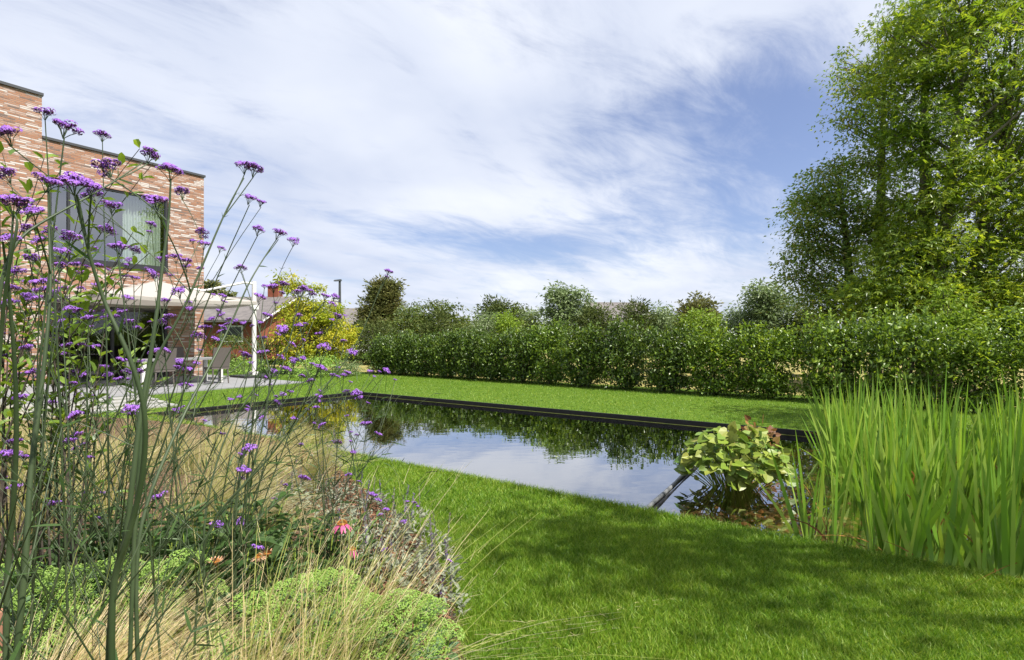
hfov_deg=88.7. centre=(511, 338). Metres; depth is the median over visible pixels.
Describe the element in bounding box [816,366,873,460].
iris plant
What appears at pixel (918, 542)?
iris plant
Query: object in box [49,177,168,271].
window
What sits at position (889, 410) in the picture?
iris plant
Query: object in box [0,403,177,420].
stepping slab
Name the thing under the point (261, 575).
leafy herb
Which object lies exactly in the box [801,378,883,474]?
iris plant
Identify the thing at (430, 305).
rounded tree
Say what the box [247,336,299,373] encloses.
clipped shrub
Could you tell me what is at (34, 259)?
verbena plant
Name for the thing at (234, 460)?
grass clump
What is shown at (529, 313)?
pale shrub
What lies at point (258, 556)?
coneflower
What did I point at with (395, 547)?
silver plant
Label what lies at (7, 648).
verbena plant
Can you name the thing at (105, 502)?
grass clump
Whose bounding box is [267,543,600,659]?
grass clump
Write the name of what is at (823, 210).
dark ash tree
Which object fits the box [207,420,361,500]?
grass clump
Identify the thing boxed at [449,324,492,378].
laurel bush
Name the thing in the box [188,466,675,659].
grass clump
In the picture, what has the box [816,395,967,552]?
iris plant
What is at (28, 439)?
grass clump
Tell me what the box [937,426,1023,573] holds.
iris plant
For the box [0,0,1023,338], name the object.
sky
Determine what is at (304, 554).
leafy herb
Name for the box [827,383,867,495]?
iris plant
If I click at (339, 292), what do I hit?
street lamp
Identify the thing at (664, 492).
pond divider
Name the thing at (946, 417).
iris plant
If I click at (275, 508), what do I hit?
grass clump
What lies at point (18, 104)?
brick house
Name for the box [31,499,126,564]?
leafy herb
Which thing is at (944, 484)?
iris plant
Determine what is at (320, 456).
grass clump
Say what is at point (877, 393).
iris plant
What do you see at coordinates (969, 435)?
iris plant
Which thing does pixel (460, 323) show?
hedge bush
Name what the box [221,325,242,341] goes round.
window
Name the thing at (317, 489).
silver plant
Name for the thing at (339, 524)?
coneflower
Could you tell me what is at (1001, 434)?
iris plant
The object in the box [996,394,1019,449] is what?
iris plant
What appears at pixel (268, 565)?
leafy herb
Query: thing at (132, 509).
verbena plant
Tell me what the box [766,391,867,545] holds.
iris plant
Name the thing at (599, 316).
clipped conifer
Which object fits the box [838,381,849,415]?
iris plant
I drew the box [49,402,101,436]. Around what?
grass clump
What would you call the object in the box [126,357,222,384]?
patio table
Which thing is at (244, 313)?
brick bungalow
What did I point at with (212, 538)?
leafy herb
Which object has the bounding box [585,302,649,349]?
neighbour house
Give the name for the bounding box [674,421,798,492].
pond plant
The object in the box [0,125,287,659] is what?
verbena plant
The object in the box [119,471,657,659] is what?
grass clump
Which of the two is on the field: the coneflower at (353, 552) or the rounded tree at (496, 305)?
the rounded tree at (496, 305)
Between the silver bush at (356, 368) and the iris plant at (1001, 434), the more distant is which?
the silver bush at (356, 368)
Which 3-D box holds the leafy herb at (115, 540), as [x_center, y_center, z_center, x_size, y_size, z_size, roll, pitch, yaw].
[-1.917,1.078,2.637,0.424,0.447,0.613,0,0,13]
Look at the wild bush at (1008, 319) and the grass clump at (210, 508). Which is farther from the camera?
the wild bush at (1008, 319)
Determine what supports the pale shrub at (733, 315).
on the field
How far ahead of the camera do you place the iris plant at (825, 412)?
6.95 m
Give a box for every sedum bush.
[228,354,267,374]
[277,354,330,377]
[303,354,343,375]
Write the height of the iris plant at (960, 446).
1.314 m
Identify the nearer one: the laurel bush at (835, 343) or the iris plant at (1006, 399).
the iris plant at (1006, 399)
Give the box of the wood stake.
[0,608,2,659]
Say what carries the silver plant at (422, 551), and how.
on the soil
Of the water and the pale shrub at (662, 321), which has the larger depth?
the pale shrub at (662, 321)
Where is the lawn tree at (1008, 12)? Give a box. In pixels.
[958,0,1023,88]
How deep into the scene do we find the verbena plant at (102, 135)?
1.71 m
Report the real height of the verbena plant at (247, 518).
1.539 m
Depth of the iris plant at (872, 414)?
4.97 m
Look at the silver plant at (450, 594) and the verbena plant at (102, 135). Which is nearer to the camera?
the verbena plant at (102, 135)
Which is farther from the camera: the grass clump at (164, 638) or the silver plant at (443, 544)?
the silver plant at (443, 544)
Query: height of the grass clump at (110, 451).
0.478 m
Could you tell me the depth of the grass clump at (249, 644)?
1.43 m
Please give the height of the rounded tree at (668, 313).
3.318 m
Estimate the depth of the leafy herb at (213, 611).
1.99 m
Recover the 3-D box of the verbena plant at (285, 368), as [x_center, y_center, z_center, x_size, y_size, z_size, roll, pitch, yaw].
[-1.316,0.420,2.203,1.134,1.762,0.740,0,0,0]
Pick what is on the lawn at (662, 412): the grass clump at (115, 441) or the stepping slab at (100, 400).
the stepping slab at (100, 400)
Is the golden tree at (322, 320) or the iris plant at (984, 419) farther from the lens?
the golden tree at (322, 320)
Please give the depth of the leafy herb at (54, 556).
2.31 m
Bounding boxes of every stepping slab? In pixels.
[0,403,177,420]
[1,400,167,415]
[6,396,150,408]
[20,398,157,411]
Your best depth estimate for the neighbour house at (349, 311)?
49.58 m
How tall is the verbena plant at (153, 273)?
1.669 m
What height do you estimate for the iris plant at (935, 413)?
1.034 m
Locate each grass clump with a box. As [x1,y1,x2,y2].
[0,404,48,449]
[0,433,67,489]
[0,454,126,530]
[0,471,126,544]
[0,540,361,659]
[1,461,115,526]
[6,422,32,445]
[7,439,106,493]
[12,423,81,465]
[19,385,275,517]
[19,425,47,452]
[22,433,111,470]
[25,542,374,659]
[38,440,155,502]
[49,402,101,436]
[66,593,318,659]
[80,465,637,659]
[84,436,149,467]
[95,431,150,464]
[119,402,157,440]
[119,438,198,481]
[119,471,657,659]
[140,451,304,544]
[148,408,330,521]
[148,606,352,659]
[149,406,201,442]
[149,421,206,460]
[165,450,339,567]
[167,424,217,459]
[168,591,367,659]
[170,434,232,473]
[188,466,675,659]
[191,410,269,464]
[197,421,263,459]
[198,423,247,451]
[198,425,314,499]
[200,469,350,544]
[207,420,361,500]
[218,624,376,659]
[219,416,250,438]
[224,476,353,546]
[239,443,296,480]
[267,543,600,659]
[269,418,345,454]
[281,423,390,502]
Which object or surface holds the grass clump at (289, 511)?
on the soil
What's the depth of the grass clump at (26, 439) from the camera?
5.93 m
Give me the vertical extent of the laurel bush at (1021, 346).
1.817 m
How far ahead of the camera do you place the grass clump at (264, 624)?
1.49 m
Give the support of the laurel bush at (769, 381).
on the lawn at (662, 412)
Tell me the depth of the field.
18.93 m
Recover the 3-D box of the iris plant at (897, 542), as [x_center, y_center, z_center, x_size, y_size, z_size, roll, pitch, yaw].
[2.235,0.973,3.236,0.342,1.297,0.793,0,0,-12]
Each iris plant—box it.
[753,433,859,538]
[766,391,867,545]
[779,429,844,538]
[799,406,897,491]
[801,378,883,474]
[801,398,862,484]
[804,377,852,440]
[805,389,857,427]
[811,380,855,459]
[813,375,972,491]
[813,387,851,418]
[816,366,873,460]
[816,388,846,432]
[816,390,906,502]
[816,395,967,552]
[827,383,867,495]
[837,364,924,471]
[838,374,893,445]
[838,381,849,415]
[842,406,958,530]
[849,380,886,483]
[852,402,954,558]
[856,407,945,559]
[857,425,907,552]
[864,376,909,445]
[866,386,918,439]
[866,388,896,413]
[867,377,934,457]
[867,377,935,515]
[868,433,1020,577]
[874,375,891,426]
[877,390,958,501]
[878,391,904,426]
[882,390,937,475]
[887,398,996,534]
[895,383,1007,491]
[896,395,926,427]
[898,375,965,457]
[902,389,955,441]
[905,398,1018,559]
[918,391,969,440]
[920,365,976,499]
[923,385,980,516]
[925,383,971,434]
[925,389,947,433]
[934,403,1007,458]
[936,438,1023,577]
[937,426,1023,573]
[939,384,1023,576]
[941,402,1020,554]
[942,387,996,468]
[963,392,1017,443]
[965,368,1023,477]
[965,395,1023,504]
[966,390,1006,470]
[967,397,996,440]
[967,400,1007,496]
[969,389,1023,530]
[970,407,1023,486]
[973,433,1023,572]
[979,388,1023,452]
[988,381,1023,487]
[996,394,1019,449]
[1017,401,1023,468]
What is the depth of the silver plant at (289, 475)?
4.51 m
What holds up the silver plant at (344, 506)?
on the soil
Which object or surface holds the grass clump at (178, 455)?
on the soil
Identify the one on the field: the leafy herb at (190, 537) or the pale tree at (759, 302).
the pale tree at (759, 302)
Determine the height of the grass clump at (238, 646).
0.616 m
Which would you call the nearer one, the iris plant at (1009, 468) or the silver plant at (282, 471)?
the iris plant at (1009, 468)
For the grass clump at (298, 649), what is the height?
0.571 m
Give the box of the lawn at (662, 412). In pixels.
[60,340,1023,659]
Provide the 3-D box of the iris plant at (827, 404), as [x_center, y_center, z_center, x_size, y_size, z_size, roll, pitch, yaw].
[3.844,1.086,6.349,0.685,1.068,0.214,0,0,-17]
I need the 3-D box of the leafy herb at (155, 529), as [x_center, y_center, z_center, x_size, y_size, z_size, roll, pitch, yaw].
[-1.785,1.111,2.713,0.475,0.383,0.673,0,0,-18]
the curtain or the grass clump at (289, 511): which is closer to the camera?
the grass clump at (289, 511)
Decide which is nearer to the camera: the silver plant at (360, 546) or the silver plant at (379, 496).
the silver plant at (360, 546)
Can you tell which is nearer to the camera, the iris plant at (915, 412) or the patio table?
the iris plant at (915, 412)
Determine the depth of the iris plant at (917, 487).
3.74 m
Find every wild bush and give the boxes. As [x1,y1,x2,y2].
[848,309,933,360]
[883,281,995,402]
[956,300,1023,396]
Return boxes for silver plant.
[266,467,313,519]
[267,437,298,488]
[283,459,304,486]
[290,467,325,509]
[305,465,333,492]
[308,433,341,466]
[314,475,359,524]
[328,464,360,505]
[338,491,381,540]
[339,517,377,568]
[352,526,398,583]
[355,474,390,512]
[360,487,413,552]
[369,502,430,577]
[387,487,435,536]
[393,528,447,603]
[402,512,466,591]
[411,512,453,561]
[431,561,470,624]
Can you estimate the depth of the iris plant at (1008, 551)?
2.85 m
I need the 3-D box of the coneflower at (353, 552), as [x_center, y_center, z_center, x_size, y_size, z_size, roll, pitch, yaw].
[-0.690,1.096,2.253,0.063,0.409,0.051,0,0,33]
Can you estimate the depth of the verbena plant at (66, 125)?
1.07 m
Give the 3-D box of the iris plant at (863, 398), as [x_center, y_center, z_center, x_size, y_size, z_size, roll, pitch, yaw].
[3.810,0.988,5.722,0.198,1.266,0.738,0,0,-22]
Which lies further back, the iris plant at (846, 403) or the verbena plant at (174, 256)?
the iris plant at (846, 403)
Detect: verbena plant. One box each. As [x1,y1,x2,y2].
[0,107,208,659]
[0,118,199,659]
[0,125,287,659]
[0,129,264,644]
[0,145,189,659]
[0,157,285,659]
[0,172,83,659]
[0,193,266,659]
[0,199,266,610]
[10,237,333,626]
[26,199,306,659]
[29,221,309,620]
[32,230,227,562]
[83,268,393,659]
[102,284,358,593]
[147,264,363,645]
[243,365,441,643]
[250,313,400,605]
[304,366,475,605]
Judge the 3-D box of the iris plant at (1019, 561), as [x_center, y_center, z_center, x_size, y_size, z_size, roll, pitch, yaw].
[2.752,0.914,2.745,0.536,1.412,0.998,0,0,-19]
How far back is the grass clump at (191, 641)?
1.56 m
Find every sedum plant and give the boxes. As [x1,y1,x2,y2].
[0,557,68,651]
[0,562,138,659]
[10,554,187,659]
[20,604,139,659]
[89,548,229,659]
[186,590,295,659]
[235,566,377,659]
[315,590,412,659]
[348,588,464,659]
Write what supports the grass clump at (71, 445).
on the soil
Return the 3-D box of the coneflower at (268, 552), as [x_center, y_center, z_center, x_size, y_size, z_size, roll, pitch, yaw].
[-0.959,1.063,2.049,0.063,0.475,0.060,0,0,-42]
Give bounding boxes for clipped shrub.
[204,334,270,371]
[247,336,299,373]
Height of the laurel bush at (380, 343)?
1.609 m
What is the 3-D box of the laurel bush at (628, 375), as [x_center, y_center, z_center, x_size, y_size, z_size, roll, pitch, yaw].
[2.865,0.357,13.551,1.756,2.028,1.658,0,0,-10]
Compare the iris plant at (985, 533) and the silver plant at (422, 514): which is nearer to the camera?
the iris plant at (985, 533)
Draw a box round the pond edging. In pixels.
[152,392,976,445]
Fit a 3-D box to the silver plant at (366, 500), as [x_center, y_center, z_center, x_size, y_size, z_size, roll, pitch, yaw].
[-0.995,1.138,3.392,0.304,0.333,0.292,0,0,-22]
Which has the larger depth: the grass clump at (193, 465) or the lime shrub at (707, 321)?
the lime shrub at (707, 321)
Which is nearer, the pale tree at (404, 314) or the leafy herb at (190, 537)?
the leafy herb at (190, 537)
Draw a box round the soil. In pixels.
[0,416,467,659]
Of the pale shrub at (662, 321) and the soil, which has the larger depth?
the pale shrub at (662, 321)
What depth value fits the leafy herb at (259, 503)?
2.87 m
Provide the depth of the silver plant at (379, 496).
3.92 m
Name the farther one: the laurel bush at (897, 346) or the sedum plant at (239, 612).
the laurel bush at (897, 346)
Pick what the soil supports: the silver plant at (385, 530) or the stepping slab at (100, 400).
the silver plant at (385, 530)
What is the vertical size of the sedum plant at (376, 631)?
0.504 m
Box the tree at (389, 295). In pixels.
[350,274,409,336]
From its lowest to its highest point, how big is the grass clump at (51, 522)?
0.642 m
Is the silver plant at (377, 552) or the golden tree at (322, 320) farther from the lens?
the golden tree at (322, 320)
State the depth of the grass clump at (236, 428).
6.66 m
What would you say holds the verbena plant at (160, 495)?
on the soil
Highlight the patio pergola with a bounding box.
[51,277,276,377]
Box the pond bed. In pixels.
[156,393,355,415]
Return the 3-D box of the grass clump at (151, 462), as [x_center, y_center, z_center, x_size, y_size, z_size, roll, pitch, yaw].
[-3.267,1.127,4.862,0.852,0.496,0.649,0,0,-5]
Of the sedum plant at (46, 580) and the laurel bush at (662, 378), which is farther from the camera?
the laurel bush at (662, 378)
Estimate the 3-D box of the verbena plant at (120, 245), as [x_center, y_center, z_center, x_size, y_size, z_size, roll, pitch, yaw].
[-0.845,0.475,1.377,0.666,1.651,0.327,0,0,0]
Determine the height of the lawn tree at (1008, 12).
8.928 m
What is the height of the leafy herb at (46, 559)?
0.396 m
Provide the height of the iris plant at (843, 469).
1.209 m
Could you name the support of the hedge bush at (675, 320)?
on the field
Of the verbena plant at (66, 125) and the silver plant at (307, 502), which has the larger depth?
the silver plant at (307, 502)
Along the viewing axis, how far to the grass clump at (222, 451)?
5.35 m
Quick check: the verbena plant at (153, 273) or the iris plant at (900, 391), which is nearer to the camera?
the verbena plant at (153, 273)
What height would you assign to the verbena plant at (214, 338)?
1.838 m
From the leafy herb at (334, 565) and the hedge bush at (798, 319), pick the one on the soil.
the leafy herb at (334, 565)
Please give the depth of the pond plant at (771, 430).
5.96 m
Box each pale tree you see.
[385,302,423,344]
[532,279,602,364]
[729,277,810,369]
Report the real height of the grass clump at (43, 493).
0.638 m
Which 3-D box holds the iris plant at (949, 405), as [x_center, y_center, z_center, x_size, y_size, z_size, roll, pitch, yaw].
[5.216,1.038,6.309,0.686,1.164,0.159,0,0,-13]
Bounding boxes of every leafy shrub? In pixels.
[0,139,170,633]
[189,434,460,659]
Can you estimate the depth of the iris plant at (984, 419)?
6.20 m
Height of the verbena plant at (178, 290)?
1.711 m
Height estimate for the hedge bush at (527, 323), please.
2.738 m
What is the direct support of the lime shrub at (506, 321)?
on the field
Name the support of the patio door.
in the brick house at (18, 104)
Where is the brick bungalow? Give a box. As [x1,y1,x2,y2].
[204,282,311,359]
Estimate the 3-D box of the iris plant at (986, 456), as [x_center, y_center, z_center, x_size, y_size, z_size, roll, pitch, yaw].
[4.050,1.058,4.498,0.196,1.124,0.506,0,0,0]
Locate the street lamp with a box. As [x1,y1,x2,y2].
[334,279,341,355]
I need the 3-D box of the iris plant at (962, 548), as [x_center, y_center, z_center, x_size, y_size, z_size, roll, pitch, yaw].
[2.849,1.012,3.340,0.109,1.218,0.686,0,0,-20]
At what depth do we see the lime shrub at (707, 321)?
19.70 m
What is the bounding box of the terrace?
[0,375,304,405]
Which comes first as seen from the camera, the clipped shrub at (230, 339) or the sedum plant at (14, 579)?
the sedum plant at (14, 579)
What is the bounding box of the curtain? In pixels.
[123,194,159,265]
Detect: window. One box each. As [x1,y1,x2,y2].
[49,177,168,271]
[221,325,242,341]
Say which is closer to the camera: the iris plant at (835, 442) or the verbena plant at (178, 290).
the verbena plant at (178, 290)
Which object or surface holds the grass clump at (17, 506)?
on the soil
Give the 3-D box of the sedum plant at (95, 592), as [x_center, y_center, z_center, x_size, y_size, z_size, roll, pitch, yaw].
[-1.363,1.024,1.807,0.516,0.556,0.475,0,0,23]
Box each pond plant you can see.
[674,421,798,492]
[734,414,780,454]
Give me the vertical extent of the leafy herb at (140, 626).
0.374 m
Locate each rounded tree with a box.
[399,297,470,358]
[472,293,526,336]
[508,301,529,321]
[652,301,674,360]
[673,290,724,352]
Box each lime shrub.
[485,308,526,357]
[669,305,739,372]
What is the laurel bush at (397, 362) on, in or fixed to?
on the field
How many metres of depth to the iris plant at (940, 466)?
4.34 m
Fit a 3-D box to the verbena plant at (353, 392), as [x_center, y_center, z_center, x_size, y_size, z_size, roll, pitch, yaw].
[-0.652,0.696,2.042,0.576,1.211,0.552,0,0,19]
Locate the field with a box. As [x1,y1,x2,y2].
[265,351,1023,406]
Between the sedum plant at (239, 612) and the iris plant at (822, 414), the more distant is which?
the iris plant at (822, 414)
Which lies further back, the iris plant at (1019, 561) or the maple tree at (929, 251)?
the maple tree at (929, 251)
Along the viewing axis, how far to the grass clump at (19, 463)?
4.35 m
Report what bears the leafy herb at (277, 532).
on the soil
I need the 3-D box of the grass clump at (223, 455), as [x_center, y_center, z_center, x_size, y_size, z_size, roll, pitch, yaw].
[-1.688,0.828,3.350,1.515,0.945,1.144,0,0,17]
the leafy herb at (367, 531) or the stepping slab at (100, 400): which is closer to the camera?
the leafy herb at (367, 531)
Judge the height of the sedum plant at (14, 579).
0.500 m
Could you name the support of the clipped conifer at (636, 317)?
on the field
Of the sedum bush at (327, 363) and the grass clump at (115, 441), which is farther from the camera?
the sedum bush at (327, 363)
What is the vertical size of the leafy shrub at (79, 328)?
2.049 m
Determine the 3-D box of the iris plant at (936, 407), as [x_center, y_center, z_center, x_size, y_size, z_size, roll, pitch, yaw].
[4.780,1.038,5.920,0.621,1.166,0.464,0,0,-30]
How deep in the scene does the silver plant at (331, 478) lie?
4.38 m
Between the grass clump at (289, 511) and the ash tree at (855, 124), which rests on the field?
the ash tree at (855, 124)
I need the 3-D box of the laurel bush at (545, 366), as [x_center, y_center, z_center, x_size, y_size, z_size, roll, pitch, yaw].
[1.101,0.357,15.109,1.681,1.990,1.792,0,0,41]
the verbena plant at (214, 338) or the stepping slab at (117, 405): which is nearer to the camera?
the verbena plant at (214, 338)
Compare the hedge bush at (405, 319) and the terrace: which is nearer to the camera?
the terrace
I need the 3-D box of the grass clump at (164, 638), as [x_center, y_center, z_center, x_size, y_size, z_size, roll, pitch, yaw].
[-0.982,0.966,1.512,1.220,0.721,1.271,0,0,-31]
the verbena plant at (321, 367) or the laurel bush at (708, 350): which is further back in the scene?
the laurel bush at (708, 350)
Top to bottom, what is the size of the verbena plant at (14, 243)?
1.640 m
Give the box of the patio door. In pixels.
[47,296,167,382]
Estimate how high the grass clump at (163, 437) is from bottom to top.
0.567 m
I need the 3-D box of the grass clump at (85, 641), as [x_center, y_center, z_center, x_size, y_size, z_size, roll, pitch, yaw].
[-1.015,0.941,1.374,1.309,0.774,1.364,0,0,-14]
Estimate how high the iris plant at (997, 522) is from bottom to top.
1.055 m
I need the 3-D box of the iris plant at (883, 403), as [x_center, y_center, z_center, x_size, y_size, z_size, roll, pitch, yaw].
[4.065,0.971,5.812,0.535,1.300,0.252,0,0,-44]
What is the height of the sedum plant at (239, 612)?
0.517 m
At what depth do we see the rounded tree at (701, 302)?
25.57 m
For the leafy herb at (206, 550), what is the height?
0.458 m
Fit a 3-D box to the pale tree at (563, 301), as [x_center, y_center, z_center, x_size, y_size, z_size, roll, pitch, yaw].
[2.280,-0.567,21.943,2.981,3.879,3.101,0,0,0]
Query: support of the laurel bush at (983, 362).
on the lawn at (662, 412)
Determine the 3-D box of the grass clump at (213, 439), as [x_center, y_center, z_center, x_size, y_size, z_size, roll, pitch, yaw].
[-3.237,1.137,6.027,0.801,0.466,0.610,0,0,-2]
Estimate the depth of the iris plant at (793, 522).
3.70 m
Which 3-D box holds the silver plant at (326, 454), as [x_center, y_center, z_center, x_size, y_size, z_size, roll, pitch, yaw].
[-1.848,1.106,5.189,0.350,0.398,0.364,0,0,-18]
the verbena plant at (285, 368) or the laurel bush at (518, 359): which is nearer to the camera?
the verbena plant at (285, 368)
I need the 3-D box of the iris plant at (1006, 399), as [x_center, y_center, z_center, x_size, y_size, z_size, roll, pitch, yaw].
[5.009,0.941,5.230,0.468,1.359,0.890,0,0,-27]
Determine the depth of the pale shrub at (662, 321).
20.60 m
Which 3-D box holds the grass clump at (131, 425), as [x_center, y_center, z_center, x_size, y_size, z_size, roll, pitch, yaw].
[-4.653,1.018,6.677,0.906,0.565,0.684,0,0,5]
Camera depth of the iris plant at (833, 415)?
5.76 m
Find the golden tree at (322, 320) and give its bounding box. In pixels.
[264,269,362,373]
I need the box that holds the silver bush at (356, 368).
[327,359,364,375]
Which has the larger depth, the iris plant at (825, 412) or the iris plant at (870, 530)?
the iris plant at (825, 412)
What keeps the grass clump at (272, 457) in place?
on the soil
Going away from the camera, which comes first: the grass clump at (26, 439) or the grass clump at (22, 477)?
the grass clump at (22, 477)
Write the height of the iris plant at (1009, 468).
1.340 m
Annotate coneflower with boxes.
[209,556,222,623]
[250,553,264,594]
[259,548,271,587]
[332,519,352,609]
[348,546,357,581]
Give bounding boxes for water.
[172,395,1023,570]
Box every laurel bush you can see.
[361,332,402,373]
[381,329,425,374]
[401,330,443,375]
[423,327,464,378]
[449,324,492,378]
[466,329,512,380]
[495,323,542,382]
[516,317,577,384]
[549,320,611,387]
[586,314,653,389]
[639,322,703,392]
[674,321,757,395]
[726,319,810,398]
[787,307,878,402]
[851,301,955,407]
[923,319,1023,412]
[1010,327,1023,396]
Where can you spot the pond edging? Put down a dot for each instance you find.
(792, 432)
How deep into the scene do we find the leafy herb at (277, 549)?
2.01 m
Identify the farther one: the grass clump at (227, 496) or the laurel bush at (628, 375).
the laurel bush at (628, 375)
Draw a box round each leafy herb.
[0,526,123,635]
[1,526,120,601]
[29,546,211,648]
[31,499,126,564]
[60,539,212,610]
[70,522,292,658]
[82,505,194,559]
[90,564,271,659]
[104,516,228,558]
[113,500,275,572]
[139,556,270,659]
[141,493,306,609]
[179,538,313,616]
[199,555,330,659]
[206,493,320,550]
[210,520,319,585]
[212,522,347,580]
[216,513,360,607]
[225,483,308,560]
[229,552,382,653]
[237,529,379,651]
[300,510,384,590]
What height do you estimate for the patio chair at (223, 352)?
1.021 m
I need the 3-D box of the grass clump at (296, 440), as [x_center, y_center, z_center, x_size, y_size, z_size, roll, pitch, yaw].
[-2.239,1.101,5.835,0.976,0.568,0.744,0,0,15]
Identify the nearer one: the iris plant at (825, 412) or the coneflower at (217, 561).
the coneflower at (217, 561)
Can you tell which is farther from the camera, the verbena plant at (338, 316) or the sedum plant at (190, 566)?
the verbena plant at (338, 316)
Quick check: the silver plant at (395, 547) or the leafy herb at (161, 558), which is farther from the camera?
the silver plant at (395, 547)
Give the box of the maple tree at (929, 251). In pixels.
[788,0,1023,391]
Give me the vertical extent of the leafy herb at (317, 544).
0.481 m
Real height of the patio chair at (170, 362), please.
1.021 m
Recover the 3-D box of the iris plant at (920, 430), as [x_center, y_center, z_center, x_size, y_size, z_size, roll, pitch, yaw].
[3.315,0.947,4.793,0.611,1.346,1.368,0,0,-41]
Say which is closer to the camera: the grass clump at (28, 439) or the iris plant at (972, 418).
the grass clump at (28, 439)
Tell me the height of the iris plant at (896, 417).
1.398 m
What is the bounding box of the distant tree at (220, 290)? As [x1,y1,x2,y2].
[204,279,237,296]
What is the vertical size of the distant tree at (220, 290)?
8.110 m
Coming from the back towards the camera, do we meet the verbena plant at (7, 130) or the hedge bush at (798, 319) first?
the hedge bush at (798, 319)
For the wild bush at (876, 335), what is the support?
on the field
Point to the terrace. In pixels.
(225, 384)
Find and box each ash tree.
[761,144,899,380]
[808,1,950,385]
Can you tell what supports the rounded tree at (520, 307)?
on the field
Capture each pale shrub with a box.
[465,307,501,340]
[517,305,544,326]
[645,300,683,354]
[714,297,757,370]
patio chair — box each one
[154,348,176,386]
[166,347,191,381]
[204,347,230,383]
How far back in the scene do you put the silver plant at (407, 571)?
2.61 m
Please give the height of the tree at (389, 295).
5.366 m
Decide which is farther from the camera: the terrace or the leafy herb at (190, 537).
the terrace
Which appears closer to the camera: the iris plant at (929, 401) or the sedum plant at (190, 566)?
the sedum plant at (190, 566)
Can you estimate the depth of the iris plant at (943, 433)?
4.35 m
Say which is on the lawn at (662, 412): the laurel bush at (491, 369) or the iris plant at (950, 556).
the laurel bush at (491, 369)
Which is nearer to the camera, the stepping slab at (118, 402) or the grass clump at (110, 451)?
the grass clump at (110, 451)
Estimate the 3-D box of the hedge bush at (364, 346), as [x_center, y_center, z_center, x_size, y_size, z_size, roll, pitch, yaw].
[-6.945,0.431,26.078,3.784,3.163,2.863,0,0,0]
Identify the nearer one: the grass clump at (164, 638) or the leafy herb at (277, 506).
the grass clump at (164, 638)
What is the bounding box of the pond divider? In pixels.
[645,466,696,509]
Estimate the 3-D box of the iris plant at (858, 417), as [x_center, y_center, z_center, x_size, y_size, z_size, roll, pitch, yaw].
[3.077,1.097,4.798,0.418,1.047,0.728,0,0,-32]
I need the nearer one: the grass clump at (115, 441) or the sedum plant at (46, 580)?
the sedum plant at (46, 580)
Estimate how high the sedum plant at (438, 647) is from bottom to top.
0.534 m
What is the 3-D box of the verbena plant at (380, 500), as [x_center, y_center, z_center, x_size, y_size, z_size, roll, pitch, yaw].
[-0.579,0.715,2.501,0.627,1.171,0.604,0,0,20]
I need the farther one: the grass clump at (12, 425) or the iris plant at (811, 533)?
the grass clump at (12, 425)
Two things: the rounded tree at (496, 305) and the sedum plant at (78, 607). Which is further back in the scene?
the rounded tree at (496, 305)
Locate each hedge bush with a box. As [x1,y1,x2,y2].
[336,316,401,364]
[382,301,428,358]
[444,314,482,361]
[516,312,549,350]
[654,312,695,365]
[780,299,837,371]
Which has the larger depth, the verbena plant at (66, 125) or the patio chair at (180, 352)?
the patio chair at (180, 352)
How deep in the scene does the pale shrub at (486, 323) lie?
21.55 m
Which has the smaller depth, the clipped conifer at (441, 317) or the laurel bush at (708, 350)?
the laurel bush at (708, 350)
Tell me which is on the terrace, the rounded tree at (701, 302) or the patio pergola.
the patio pergola
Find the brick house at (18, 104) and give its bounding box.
[0,80,205,385]
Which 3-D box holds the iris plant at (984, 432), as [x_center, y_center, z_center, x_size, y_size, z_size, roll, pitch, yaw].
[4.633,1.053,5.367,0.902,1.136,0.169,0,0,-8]
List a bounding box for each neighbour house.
[320,298,388,352]
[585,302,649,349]
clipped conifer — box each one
[408,304,458,347]
[565,300,621,366]
[608,295,666,365]
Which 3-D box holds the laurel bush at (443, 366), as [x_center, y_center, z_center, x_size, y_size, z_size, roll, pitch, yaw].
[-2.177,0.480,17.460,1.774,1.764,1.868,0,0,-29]
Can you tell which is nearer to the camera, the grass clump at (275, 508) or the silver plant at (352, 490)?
the grass clump at (275, 508)
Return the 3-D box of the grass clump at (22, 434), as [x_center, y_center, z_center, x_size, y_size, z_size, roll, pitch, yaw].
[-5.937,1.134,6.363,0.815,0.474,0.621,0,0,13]
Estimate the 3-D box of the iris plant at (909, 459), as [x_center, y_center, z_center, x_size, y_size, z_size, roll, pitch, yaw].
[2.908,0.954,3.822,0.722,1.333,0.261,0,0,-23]
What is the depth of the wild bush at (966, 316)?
10.43 m
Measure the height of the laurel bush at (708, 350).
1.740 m
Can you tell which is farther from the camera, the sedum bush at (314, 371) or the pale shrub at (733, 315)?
the pale shrub at (733, 315)

